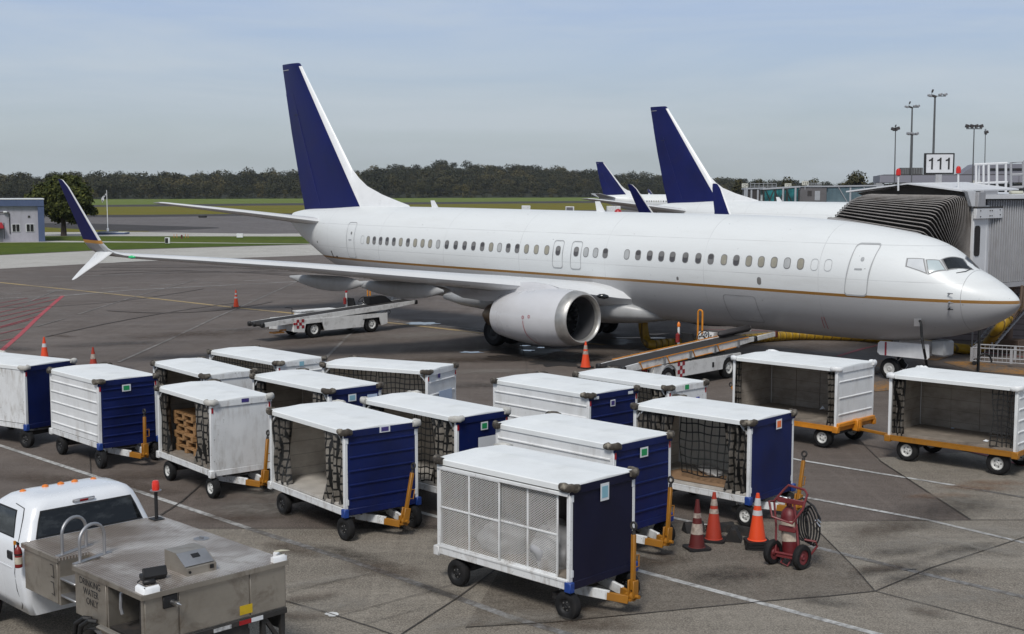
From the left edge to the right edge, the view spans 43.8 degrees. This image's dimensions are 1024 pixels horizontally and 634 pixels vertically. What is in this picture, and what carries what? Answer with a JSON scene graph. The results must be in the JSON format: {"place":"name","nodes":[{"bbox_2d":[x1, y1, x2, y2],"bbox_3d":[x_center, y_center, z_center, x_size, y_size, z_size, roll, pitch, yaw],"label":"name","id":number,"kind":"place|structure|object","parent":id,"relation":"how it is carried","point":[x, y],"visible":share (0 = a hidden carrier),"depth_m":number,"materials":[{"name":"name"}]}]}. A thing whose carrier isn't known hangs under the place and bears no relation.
{"place":"outdoors","nodes":[
{"label":"outdoors","id":0,"kind":"place"},
{"bbox_2d":[45,227,148,231],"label":"verge grass","id":1,"kind":"structure","parent":0,"point":[48,229],"depth_m":196.31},
{"bbox_2d":[45,223,218,230],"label":"dark taxiway strip","id":2,"kind":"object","parent":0,"point":[116,227],"visible":0.78,"depth_m":212.40,"materials":[{"name":"asphalt"}]},
{"bbox_2d":[137,579,155,584],"bbox_3d":[-4.262,3.078,14.823,0.220,0.080,0.069,-3,6,-25],"label":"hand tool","id":3,"kind":"object","parent":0,"point":[149,581],"visible":1,"depth_m":14.82,"materials":[{"name":"black plastic"}]},
{"bbox_2d":[0,241,299,243],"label":"footpath","id":4,"kind":"structure","parent":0,"point":[164,242],"depth_m":150.53,"materials":[{"name":"concrete"}]},
{"bbox_2d":[0,198,44,241],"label":"service building","id":5,"kind":"structure","parent":4,"relation":"on","point":[21,219],"depth_m":152.31,"materials":[{"name":"white paint"}]},
{"bbox_2d":[139,565,167,579],"bbox_3d":[-4.244,3.020,15.055,0.290,0.153,0.186,-4,7,-33],"label":"plastic case","id":6,"kind":"object","parent":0,"point":[157,572],"visible":0.96,"depth_m":15.00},
{"bbox_2d":[0,236,309,254],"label":"grass","id":7,"kind":"structure","parent":0,"point":[132,242],"depth_m":150.66,"materials":[{"name":"plant"}]},
{"bbox_2d":[22,172,98,235],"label":"tree","id":8,"kind":"object","parent":7,"relation":"on","point":[56,204],"visible":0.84,"depth_m":171.37,"materials":[{"name":"green plant"}]},
{"bbox_2d":[0,245,321,268],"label":"taxiway shoulder","id":9,"kind":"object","parent":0,"point":[42,259],"visible":0.38,"depth_m":122.20},
{"bbox_2d":[45,232,300,235],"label":"service road","id":10,"kind":"structure","parent":0,"point":[144,234],"depth_m":178.29,"materials":[{"name":"asphalt"}]},
{"bbox_2d":[96,190,129,233],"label":"flagpole","id":11,"kind":"object","parent":10,"relation":"on","point":[108,232],"visible":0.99,"depth_m":178.81,"materials":[{"name":"metal"}]},
{"bbox_2d":[0,178,653,198],"bbox_3d":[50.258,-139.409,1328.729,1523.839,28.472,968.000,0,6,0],"label":"hill","id":12,"kind":"structure","parent":0,"point":[413,195],"depth_m":1129.12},
{"bbox_2d":[0,159,900,198],"bbox_3d":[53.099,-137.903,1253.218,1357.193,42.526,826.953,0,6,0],"label":"forest","id":13,"kind":"object","parent":12,"relation":"on","point":[440,176],"visible":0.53,"depth_m":1163.66,"materials":[{"name":"green plant"}]},
{"bbox_2d":[91,197,598,204],"bbox_3d":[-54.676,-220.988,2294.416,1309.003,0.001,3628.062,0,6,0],"label":"grass","id":14,"kind":"structure","parent":0,"point":[179,201],"depth_m":820.48,"materials":[{"name":"plant"}]},
{"bbox_2d":[94,201,601,206],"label":"runway","id":15,"kind":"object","parent":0,"point":[266,204],"visible":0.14,"depth_m":623.15,"materials":[{"name":"asphalt"}]},
{"bbox_2d":[44,210,655,233],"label":"taxiway","id":16,"kind":"structure","parent":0,"point":[242,224],"depth_m":238.99,"materials":[{"name":"asphalt"}]},
{"bbox_2d":[45,213,292,216],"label":"dark runway edge","id":17,"kind":"object","parent":16,"relation":"on","point":[178,215],"visible":0.43,"depth_m":316.71,"materials":[{"name":"concrete"}]},
{"bbox_2d":[592,162,666,211],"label":"airliner","id":18,"kind":"object","parent":16,"relation":"on","point":[613,189],"visible":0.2,"depth_m":280.79,"materials":[{"name":"white"}]},
{"bbox_2d":[0,201,1023,528],"bbox_3d":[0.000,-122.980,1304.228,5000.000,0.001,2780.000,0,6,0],"label":"apron","id":19,"kind":"object","parent":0,"point":[122,337],"depth_m":48.65,"materials":[{"name":"concrete"}]},
{"bbox_2d":[0,296,63,350],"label":"red border line","id":20,"kind":"object","parent":19,"relation":"on","point":[24,330],"visible":0.92,"depth_m":57.60,"materials":[{"name":"paint"}]},
{"bbox_2d":[0,350,76,447],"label":"baggage cart","id":21,"kind":"object","parent":19,"relation":"on","point":[25,405],"visible":0.69,"depth_m":30.34,"materials":[{"name":"white paint"}]},
{"bbox_2d":[41,337,49,356],"bbox_3d":[-17.044,1.114,46.373,0.380,0.780,0.380,6,8,45],"label":"traffic cone","id":22,"kind":"object","parent":19,"relation":"on","point":[44,351],"visible":0.74,"depth_m":46.30,"materials":[{"name":"orange plastic"}]},
{"bbox_2d":[90,347,96,363],"bbox_3d":[-14.381,1.399,43.696,0.380,0.740,0.380,1,6,8],"label":"traffic cone","id":23,"kind":"object","parent":19,"relation":"on","point":[93,359],"visible":0.66,"depth_m":43.63,"materials":[{"name":"orange plastic"}]},
{"bbox_2d":[46,362,159,467],"bbox_3d":[-9.216,2.217,29.024,1.575,2.001,3.168,-5,8,-43],"label":"baggage cart","id":24,"kind":"object","parent":19,"relation":"on","point":[105,409],"visible":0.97,"depth_m":28.38,"materials":[{"name":"white paint"}]},
{"bbox_2d":[36,261,300,335],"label":"tyre mark","id":25,"kind":"object","parent":19,"relation":"on","point":[179,292],"visible":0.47,"depth_m":74.71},
{"bbox_2d":[150,356,257,389],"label":"baggage cart","id":26,"kind":"object","parent":19,"relation":"on","point":[182,370],"visible":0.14,"depth_m":29.78,"materials":[{"name":"white paint"}]},
{"bbox_2d":[28,273,392,361],"bbox_3d":[-17.191,-0.897,70.506,21.530,0.002,50.710,0,6,0],"label":"pale slab joint","id":27,"kind":"object","parent":19,"relation":"on","point":[338,345],"visible":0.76,"depth_m":58.21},
{"bbox_2d":[154,378,273,497],"bbox_3d":[-6.070,2.487,26.303,1.513,2.000,3.110,-5,7,-39],"label":"baggage cart","id":28,"kind":"object","parent":19,"relation":"on","point":[233,433],"visible":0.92,"depth_m":25.57,"materials":[{"name":"white paint"}]},
{"bbox_2d":[176,443,196,455],"bbox_3d":[-6.507,2.748,26.833,0.800,0.134,0.980,-5,7,-39],"label":"pallet","id":29,"kind":"object","parent":28,"relation":"on","point":[191,449],"visible":0.3,"depth_m":26.60,"materials":[{"name":"brown wood"}]},
{"bbox_2d":[176,436,196,448],"bbox_3d":[-6.478,2.607,26.819,0.800,0.134,0.980,-5,8,-41],"label":"pallet","id":30,"kind":"object","parent":29,"relation":"on","point":[179,440],"visible":0.26,"depth_m":26.66,"materials":[{"name":"brown wood"}]},
{"bbox_2d":[174,429,196,442],"bbox_3d":[-6.545,2.466,26.805,0.800,0.134,0.980,-4,7,-37],"label":"pallet","id":31,"kind":"object","parent":30,"relation":"on","point":[186,436],"visible":0.33,"depth_m":26.55,"materials":[{"name":"brown wood"}]},
{"bbox_2d":[176,423,195,435],"bbox_3d":[-6.497,2.323,26.807,0.800,0.134,0.980,-4,7,-37],"label":"pallet","id":32,"kind":"object","parent":31,"relation":"on","point":[179,426],"visible":0.34,"depth_m":26.58,"materials":[{"name":"brown wood"}]},
{"bbox_2d":[174,416,195,428],"bbox_3d":[-6.532,2.179,26.818,0.800,0.134,0.980,-5,8,-42],"label":"pallet","id":33,"kind":"object","parent":32,"relation":"on","point":[186,422],"visible":0.28,"depth_m":26.57,"materials":[{"name":"brown wood"}]},
{"bbox_2d":[173,407,195,421],"bbox_3d":[-6.546,2.041,26.770,0.800,0.134,0.980,-5,7,-39],"label":"pallet","id":34,"kind":"object","parent":33,"relation":"on","point":[187,413],"visible":0.38,"depth_m":26.61,"materials":[{"name":"brown wood"}]},
{"bbox_2d":[18,273,478,329],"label":"thin white line","id":35,"kind":"object","parent":19,"relation":"on","point":[198,286],"visible":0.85,"depth_m":78.64,"materials":[{"name":"paint"}]},
{"bbox_2d":[206,345,327,373],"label":"baggage cart","id":36,"kind":"object","parent":19,"relation":"on","point":[262,359],"visible":0.22,"depth_m":31.92,"materials":[{"name":"white paint"}]},
{"bbox_2d":[0,282,606,344],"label":"yellow taxi line","id":37,"kind":"object","parent":19,"relation":"on","point":[265,310],"visible":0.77,"depth_m":66.52,"materials":[{"name":"paint"}]},
{"bbox_2d":[249,368,383,407],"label":"baggage cart","id":38,"kind":"object","parent":19,"relation":"on","point":[297,386],"visible":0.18,"depth_m":27.83,"materials":[{"name":"white paint"}]},
{"bbox_2d":[247,290,417,337],"bbox_3d":[-7.717,-0.204,54.357,8.177,1.829,1.801,-6,8,-44],"label":"belt loader","id":39,"kind":"object","parent":19,"relation":"on","point":[311,323],"visible":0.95,"depth_m":53.83,"materials":[{"name":"metal"}]},
{"bbox_2d":[44,203,625,214],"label":"runway grass","id":40,"kind":"structure","parent":19,"relation":"on","point":[155,210],"depth_m":444.15,"materials":[{"name":"plant"}]},
{"bbox_2d":[319,355,458,399],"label":"baggage cart","id":41,"kind":"object","parent":19,"relation":"on","point":[428,378],"visible":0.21,"depth_m":30.18,"materials":[{"name":"white paint"}]},
{"bbox_2d":[360,390,510,492],"bbox_3d":[-1.507,2.639,24.761,1.458,2.002,3.099,-5,8,-42],"label":"baggage cart","id":42,"kind":"object","parent":19,"relation":"on","point":[447,426],"visible":0.32,"depth_m":23.97,"materials":[{"name":"white paint"}]},
{"bbox_2d":[480,355,533,360],"bbox_3d":[-0.210,1.493,46.438,2.089,0.001,1.684,0,6,0],"label":"oil stain","id":43,"kind":"object","parent":19,"relation":"on","point":[507,358],"visible":1,"depth_m":46.28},
{"bbox_2d":[0,297,1023,465],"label":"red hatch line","id":44,"kind":"object","parent":19,"relation":"on","point":[59,298],"visible":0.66,"depth_m":61.43,"materials":[{"name":"paint"}]},
{"bbox_2d":[480,346,561,355],"bbox_3d":[0.389,1.276,48.632,3.107,0.001,2.827,3,7,31],"label":"oil stain","id":45,"kind":"object","parent":19,"relation":"on","point":[534,351],"visible":1,"depth_m":48.60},
{"bbox_2d":[58,63,1019,378],"bbox_3d":[-1.364,-5.503,53.824,30.163,12.478,35.455,-1,6,-6],"label":"airliner","id":46,"kind":"object","parent":19,"relation":"on","point":[552,277],"visible":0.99,"depth_m":45.47,"materials":[{"name":"paint"}]},
{"bbox_2d":[844,242,880,295],"bbox_3d":[11.097,-1.507,40.231,0.690,1.674,0.922,-5,8,-44],"label":"cabin door","id":47,"kind":"structure","parent":46,"relation":"in","point":[862,258],"depth_m":40.13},
{"bbox_2d":[905,258,927,273],"bbox_3d":[12.479,-1.566,39.133,0.732,0.492,0.273,4,7,35],"label":"cockpit window","id":48,"kind":"structure","parent":46,"relation":"in","point":[918,264],"depth_m":39.11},
{"bbox_2d":[919,320,928,366],"bbox_3d":[13.760,1.001,41.080,0.986,2.190,5.256,2,6,22],"label":"power cable","id":49,"kind":"object","parent":46,"relation":"hanging from","point":[922,341],"visible":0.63,"depth_m":39.05,"materials":[{"name":"black plastic"}]},
{"bbox_2d":[925,259,946,274],"bbox_3d":[12.976,-1.529,38.922,0.610,0.468,0.309,1,6,10],"label":"cockpit window","id":50,"kind":"structure","parent":46,"relation":"in","point":[933,265],"depth_m":38.89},
{"bbox_2d":[940,256,973,270],"bbox_3d":[13.643,-1.633,38.983,0.953,0.427,0.473,-2,6,-22],"label":"cockpit window","id":51,"kind":"structure","parent":46,"relation":"in","point":[952,262],"depth_m":38.98,"materials":[{"name":"black glass"}]},
{"bbox_2d":[529,357,581,366],"bbox_3d":[1.689,1.598,45.383,2.260,0.001,2.701,0,6,0],"label":"oil stain","id":52,"kind":"object","parent":19,"relation":"on","point":[550,362],"visible":0.89,"depth_m":45.20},
{"bbox_2d":[89,344,1023,633],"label":"slab joint","id":53,"kind":"object","parent":19,"relation":"on","point":[665,610],"visible":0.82,"depth_m":19.60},
{"bbox_2d":[490,371,639,425],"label":"baggage cart","id":54,"kind":"object","parent":19,"relation":"on","point":[535,393],"visible":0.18,"depth_m":26.76,"materials":[{"name":"white paint"}]},
{"bbox_2d":[577,341,593,368],"bbox_3d":[2.534,1.298,43.802,0.450,0.920,0.450,5,8,43],"label":"traffic cone","id":55,"kind":"object","parent":19,"relation":"on","point":[585,362],"visible":1,"depth_m":43.71,"materials":[{"name":"orange plastic"}]},
{"bbox_2d":[587,339,633,344],"bbox_3d":[3.906,1.002,51.396,2.081,0.001,2.006,0,6,0],"label":"oil stain","id":56,"kind":"object","parent":19,"relation":"on","point":[613,341],"visible":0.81,"depth_m":51.50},
{"bbox_2d":[572,366,709,402],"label":"baggage cart","id":57,"kind":"object","parent":19,"relation":"on","point":[654,386],"visible":0.14,"depth_m":27.70,"materials":[{"name":"white paint"}]},
{"bbox_2d":[596,309,777,377],"bbox_3d":[5.516,0.987,40.849,1.801,2.121,8.516,5,8,43],"label":"belt loader","id":58,"kind":"object","parent":19,"relation":"on","point":[705,352],"visible":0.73,"depth_m":40.34,"materials":[{"name":"metal"}]},
{"bbox_2d":[583,106,848,218],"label":"airliner","id":59,"kind":"object","parent":19,"relation":"on","point":[688,181],"visible":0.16,"depth_m":94.64,"materials":[{"name":"paint"}]},
{"bbox_2d":[630,394,807,526],"bbox_3d":[3.984,2.695,24.206,3.247,2.000,1.684,5,8,43],"label":"baggage cart","id":60,"kind":"object","parent":19,"relation":"on","point":[747,450],"visible":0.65,"depth_m":23.70,"materials":[{"name":"white paint"}]},
{"bbox_2d":[671,468,726,487],"bbox_3d":[3.675,3.067,24.230,1.800,0.008,0.900,5,8,43],"label":"cardboard sheet","id":61,"kind":"object","parent":60,"relation":"on","point":[678,474],"visible":0.61,"depth_m":24.19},
{"bbox_2d":[698,463,722,476],"bbox_3d":[3.841,2.953,24.769,0.441,0.121,1.113,-1,6,-8],"label":"plastic film","id":62,"kind":"object","parent":60,"relation":"on","point":[713,472],"visible":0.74,"depth_m":24.50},
{"bbox_2d":[731,178,744,194],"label":"tree","id":63,"kind":"object","parent":19,"relation":"on","point":[737,187],"visible":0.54,"depth_m":436.76,"materials":[{"name":"green plant"}]},
{"bbox_2d":[729,349,876,447],"bbox_3d":[6.999,1.968,31.529,3.681,2.003,1.888,6,8,45],"label":"baggage cart","id":64,"kind":"object","parent":19,"relation":"on","point":[807,387],"visible":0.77,"depth_m":31.22,"materials":[{"name":"white paint"}]},
{"bbox_2d":[638,307,1021,353],"bbox_3d":[12.232,0.077,49.565,14.169,2.212,5.139,1,6,13],"label":"air hose","id":65,"kind":"object","parent":19,"relation":"on","point":[993,335],"visible":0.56,"depth_m":49.09,"materials":[{"name":"yellow fabric"}]},
{"bbox_2d":[842,170,871,184],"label":"tree","id":66,"kind":"object","parent":19,"relation":"on","point":[857,178],"visible":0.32,"depth_m":386.52,"materials":[{"name":"green plant"}]},
{"bbox_2d":[711,329,1021,356],"bbox_3d":[14.024,1.072,50.642,7.459,0.002,14.250,-2,6,-19],"label":"red zone line","id":67,"kind":"object","parent":19,"relation":"on","point":[858,349],"visible":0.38,"depth_m":48.56,"materials":[{"name":"paint"}]},
{"bbox_2d":[891,125,899,184],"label":"floodlight mast","id":68,"kind":"object","parent":19,"relation":"on","point":[895,129],"visible":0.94,"depth_m":203.20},
{"bbox_2d":[906,132,918,182],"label":"floodlight mast","id":69,"kind":"object","parent":19,"relation":"on","point":[911,133],"visible":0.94,"depth_m":213.10,"materials":[{"name":"metal"}]},
{"bbox_2d":[905,101,919,167],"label":"floodlight mast","id":70,"kind":"object","parent":19,"relation":"on","point":[915,106],"visible":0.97,"depth_m":247.38,"materials":[{"name":"metal"}]},
{"bbox_2d":[827,166,1023,353],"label":"jet bridge","id":71,"kind":"structure","parent":19,"relation":"on","point":[981,226],"depth_m":43.73,"materials":[{"name":"metal"}]},
{"bbox_2d":[923,153,954,188],"bbox_3d":[15.524,-5.231,46.329,1.060,1.455,0.300,1,6,9],"label":"gate sign","id":72,"kind":"object","parent":71,"relation":"on","point":[938,165],"visible":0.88,"depth_m":46.17,"materials":[{"name":"white plastic"}]},
{"bbox_2d":[974,226,979,255],"bbox_3d":[15.905,-2.603,43.526,0.400,1.040,0.024,-5,8,-44],"label":"cab window","id":73,"kind":"structure","parent":71,"relation":"in","point":[977,228],"depth_m":43.51,"materials":[{"name":"black glass"}]},
{"bbox_2d":[976,330,991,371],"bbox_3d":[15.882,0.707,42.776,0.536,2.300,0.208,0,6,0],"label":"hanging cable","id":74,"kind":"object","parent":71,"relation":"hanging from","point":[979,355],"visible":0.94,"depth_m":42.81,"materials":[{"name":"black plastic"}]},
{"bbox_2d":[974,162,1007,191],"bbox_3d":[17.574,-5.162,47.269,1.244,1.161,1.182,0,6,0],"label":"roof railing","id":75,"kind":"object","parent":71,"relation":"on","point":[996,182],"visible":0.69,"depth_m":46.68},
{"bbox_2d":[971,292,1023,349],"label":"service stair","id":76,"kind":"object","parent":71,"relation":"attached to","point":[1008,328],"visible":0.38,"depth_m":47.34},
{"bbox_2d":[1010,161,1023,191],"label":"roof frame","id":77,"kind":"object","parent":71,"relation":"on","point":[1017,174],"visible":0.96,"depth_m":47.68,"materials":[{"name":"metal"}]},
{"bbox_2d":[927,89,947,152],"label":"floodlight mast","id":78,"kind":"object","parent":19,"relation":"on","point":[934,116],"visible":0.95,"depth_m":237.26,"materials":[{"name":"metal"}]},
{"bbox_2d":[859,365,1023,474],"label":"baggage cart","id":79,"kind":"object","parent":19,"relation":"on","point":[928,408],"visible":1,"depth_m":28.68,"materials":[{"name":"white paint"}]},
{"bbox_2d":[873,164,1021,191],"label":"terminal building","id":80,"kind":"structure","parent":19,"relation":"on","point":[965,174],"depth_m":226.07,"materials":[{"name":"metal"}]},
{"bbox_2d":[874,349,1023,390],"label":"orange floor marking","id":81,"kind":"object","parent":19,"relation":"on","point":[883,385],"visible":0.41,"depth_m":43.63,"materials":[{"name":"paint"}]},
{"bbox_2d":[965,124,983,182],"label":"floodlight mast","id":82,"kind":"object","parent":19,"relation":"on","point":[972,126],"visible":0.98,"depth_m":198.05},
{"bbox_2d":[929,286,1023,340],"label":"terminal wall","id":83,"kind":"structure","parent":19,"relation":"on","point":[1018,329],"depth_m":51.44,"materials":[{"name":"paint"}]},
{"bbox_2d":[970,344,1023,364],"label":"railing","id":84,"kind":"object","parent":19,"relation":"on","point":[973,353],"visible":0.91,"depth_m":44.51,"materials":[{"name":"white metal"}]},
{"bbox_2d":[0,452,1023,633],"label":"concrete apron","id":85,"kind":"object","parent":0,"point":[913,545],"visible":0.56,"depth_m":19.65,"materials":[{"name":"concrete"}]},
{"bbox_2d":[0,477,288,633],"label":"service truck","id":86,"kind":"object","parent":85,"relation":"on","point":[92,547],"visible":1,"depth_m":15.96,"materials":[{"name":"metal"}]},
{"bbox_2d":[13,541,22,567],"bbox_3d":[-6.448,3.092,16.612,0.106,0.361,0.103,-2,6,-20],"label":"fire extinguisher","id":87,"kind":"object","parent":86,"relation":"attached to","point":[18,559],"visible":1,"depth_m":16.58,"materials":[{"name":"red metal"}]},
{"bbox_2d":[266,399,421,540],"bbox_3d":[-3.027,2.772,23.415,1.708,2.002,3.330,-4,7,-38],"label":"baggage cart","id":88,"kind":"object","parent":85,"relation":"on","point":[356,463],"visible":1,"depth_m":22.72,"materials":[{"name":"white paint"}]},
{"bbox_2d":[0,444,1023,633],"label":"white lane line","id":89,"kind":"object","parent":85,"relation":"on","point":[639,570],"visible":0.7,"depth_m":23.44,"materials":[{"name":"paint"}]},
{"bbox_2d":[247,485,1023,633],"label":"worn lane line","id":90,"kind":"object","parent":85,"relation":"on","point":[465,600],"visible":0.92,"depth_m":20.04,"materials":[{"name":"paint"}]},
{"bbox_2d":[466,522,873,627],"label":"stained slab","id":91,"kind":"structure","parent":85,"relation":"on","point":[735,568],"depth_m":19.74,"materials":[{"name":"concrete"}]},
{"bbox_2d":[433,442,640,619],"bbox_3d":[0.506,3.189,19.205,3.422,2.002,1.633,5,8,44],"label":"baggage cart","id":92,"kind":"object","parent":91,"relation":"on","point":[473,484],"visible":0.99,"depth_m":18.70,"materials":[{"name":"white paint"}]},
{"bbox_2d":[439,469,499,560],"bbox_3d":[-0.648,2.977,19.278,1.308,1.213,0.028,5,8,44],"label":"mesh door","id":93,"kind":"structure","parent":92,"relation":"in","point":[441,506],"depth_m":19.26,"materials":[{"name":"white paint"}]},
{"bbox_2d":[470,510,513,538],"bbox_3d":[-0.259,3.287,20.090,0.754,0.440,0.799,5,7,41],"label":"plastic bag","id":94,"kind":"object","parent":92,"relation":"on","point":[475,531],"visible":0.18,"depth_m":19.98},
{"bbox_2d":[477,518,531,554],"bbox_3d":[-0.076,3.322,19.432,0.911,0.512,0.722,1,6,8],"label":"plastic bag","id":95,"kind":"object","parent":92,"relation":"on","point":[504,532],"visible":0.42,"depth_m":19.19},
{"bbox_2d":[500,482,558,576],"bbox_3d":[0.230,3.056,18.486,1.190,1.213,0.028,5,8,44],"label":"mesh door","id":96,"kind":"structure","parent":92,"relation":"in","point":[527,493],"depth_m":18.45,"materials":[{"name":"white paint"}]},
{"bbox_2d":[529,518,566,569],"bbox_3d":[0.673,3.312,18.706,0.762,0.689,0.989,4,7,33],"label":"plastic bag","id":97,"kind":"object","parent":92,"relation":"on","point":[536,551],"visible":0.54,"depth_m":18.37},
{"bbox_2d":[529,487,566,539],"bbox_3d":[0.559,3.066,19.447,0.681,1.092,0.719,-3,6,-24],"label":"plastic bag","id":98,"kind":"object","parent":92,"relation":"on","point":[562,507],"visible":0.24,"depth_m":19.22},
{"bbox_2d":[492,411,674,547],"bbox_3d":[1.378,2.903,22.117,1.670,1.996,3.442,-6,8,-44],"label":"baggage cart","id":99,"kind":"object","parent":91,"relation":"on","point":[647,452],"visible":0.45,"depth_m":21.53,"materials":[{"name":"white paint"}]},
{"bbox_2d":[682,521,706,533],"bbox_3d":[3.299,3.749,22.773,0.469,0.184,0.256,-2,6,-15],"label":"wheel chock","id":100,"kind":"object","parent":91,"relation":"on","point":[686,527],"visible":0.62,"depth_m":22.68,"materials":[{"name":"black rubber"}]},
{"bbox_2d":[682,499,711,552],"bbox_3d":[3.147,3.523,21.627,0.400,0.860,0.400,-2,6,-17],"label":"traffic cone","id":101,"kind":"object","parent":91,"relation":"on","point":[696,543],"visible":1,"depth_m":21.55,"materials":[{"name":"red plastic"}]},
{"bbox_2d":[704,492,725,543],"bbox_3d":[3.514,3.472,22.146,0.420,0.860,0.420,2,6,16],"label":"traffic cone","id":102,"kind":"object","parent":91,"relation":"on","point":[713,535],"visible":0.95,"depth_m":22.07,"materials":[{"name":"orange plastic"}]},
{"bbox_2d":[705,521,736,532],"bbox_3d":[3.782,3.759,22.818,0.609,0.156,0.237,-2,6,-20],"label":"wheel chock","id":103,"kind":"object","parent":91,"relation":"on","point":[723,525],"visible":0.19,"depth_m":22.75,"materials":[{"name":"black rubber"}]},
{"bbox_2d":[725,526,742,542],"bbox_3d":[3.877,3.785,22.230,0.298,0.221,0.409,2,6,15],"label":"wheel chock","id":104,"kind":"object","parent":91,"relation":"on","point":[733,535],"visible":1,"depth_m":22.05,"materials":[{"name":"black rubber"}]},
{"bbox_2d":[726,523,749,536],"bbox_3d":[4.124,3.783,22.563,0.629,0.156,0.237,4,21,38],"label":"wheel chock","id":105,"kind":"object","parent":91,"relation":"on","point":[744,530],"visible":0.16,"depth_m":22.52,"materials":[{"name":"black rubber"}]},
{"bbox_2d":[743,493,768,550],"bbox_3d":[4.180,3.470,21.678,0.434,0.955,0.434,0,6,3],"label":"traffic cone","id":106,"kind":"object","parent":91,"relation":"on","point":[756,540],"visible":0.95,"depth_m":21.59,"materials":[{"name":"orange plastic"}]},
{"bbox_2d":[763,484,820,569],"bbox_3d":[4.574,3.391,20.631,0.819,1.318,0.619,4,7,37],"label":"extinguisher trolley","id":107,"kind":"object","parent":91,"relation":"on","point":[796,553],"visible":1,"depth_m":20.65,"materials":[{"name":"red paint"},{"name":"rubber"},{"name":"black plastic"}]},
{"bbox_2d":[0,0,1023,185],"label":"sky","id":108,"kind":"structure","parent":0,"point":[801,90],"materials":[{"name":"blue"}]},
{"bbox_2d":[741,187,765,200],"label":"glass jet bridge","id":109,"kind":"structure","parent":0,"point":[753,193],"depth_m":274.67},
{"bbox_2d":[760,186,799,201],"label":"glass jet bridge","id":110,"kind":"structure","parent":0,"point":[791,193],"depth_m":260.74,"materials":[{"name":"glass"}]},
{"bbox_2d":[799,185,877,201],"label":"glass jet bridge","id":111,"kind":"structure","parent":0,"point":[837,193],"depth_m":268.34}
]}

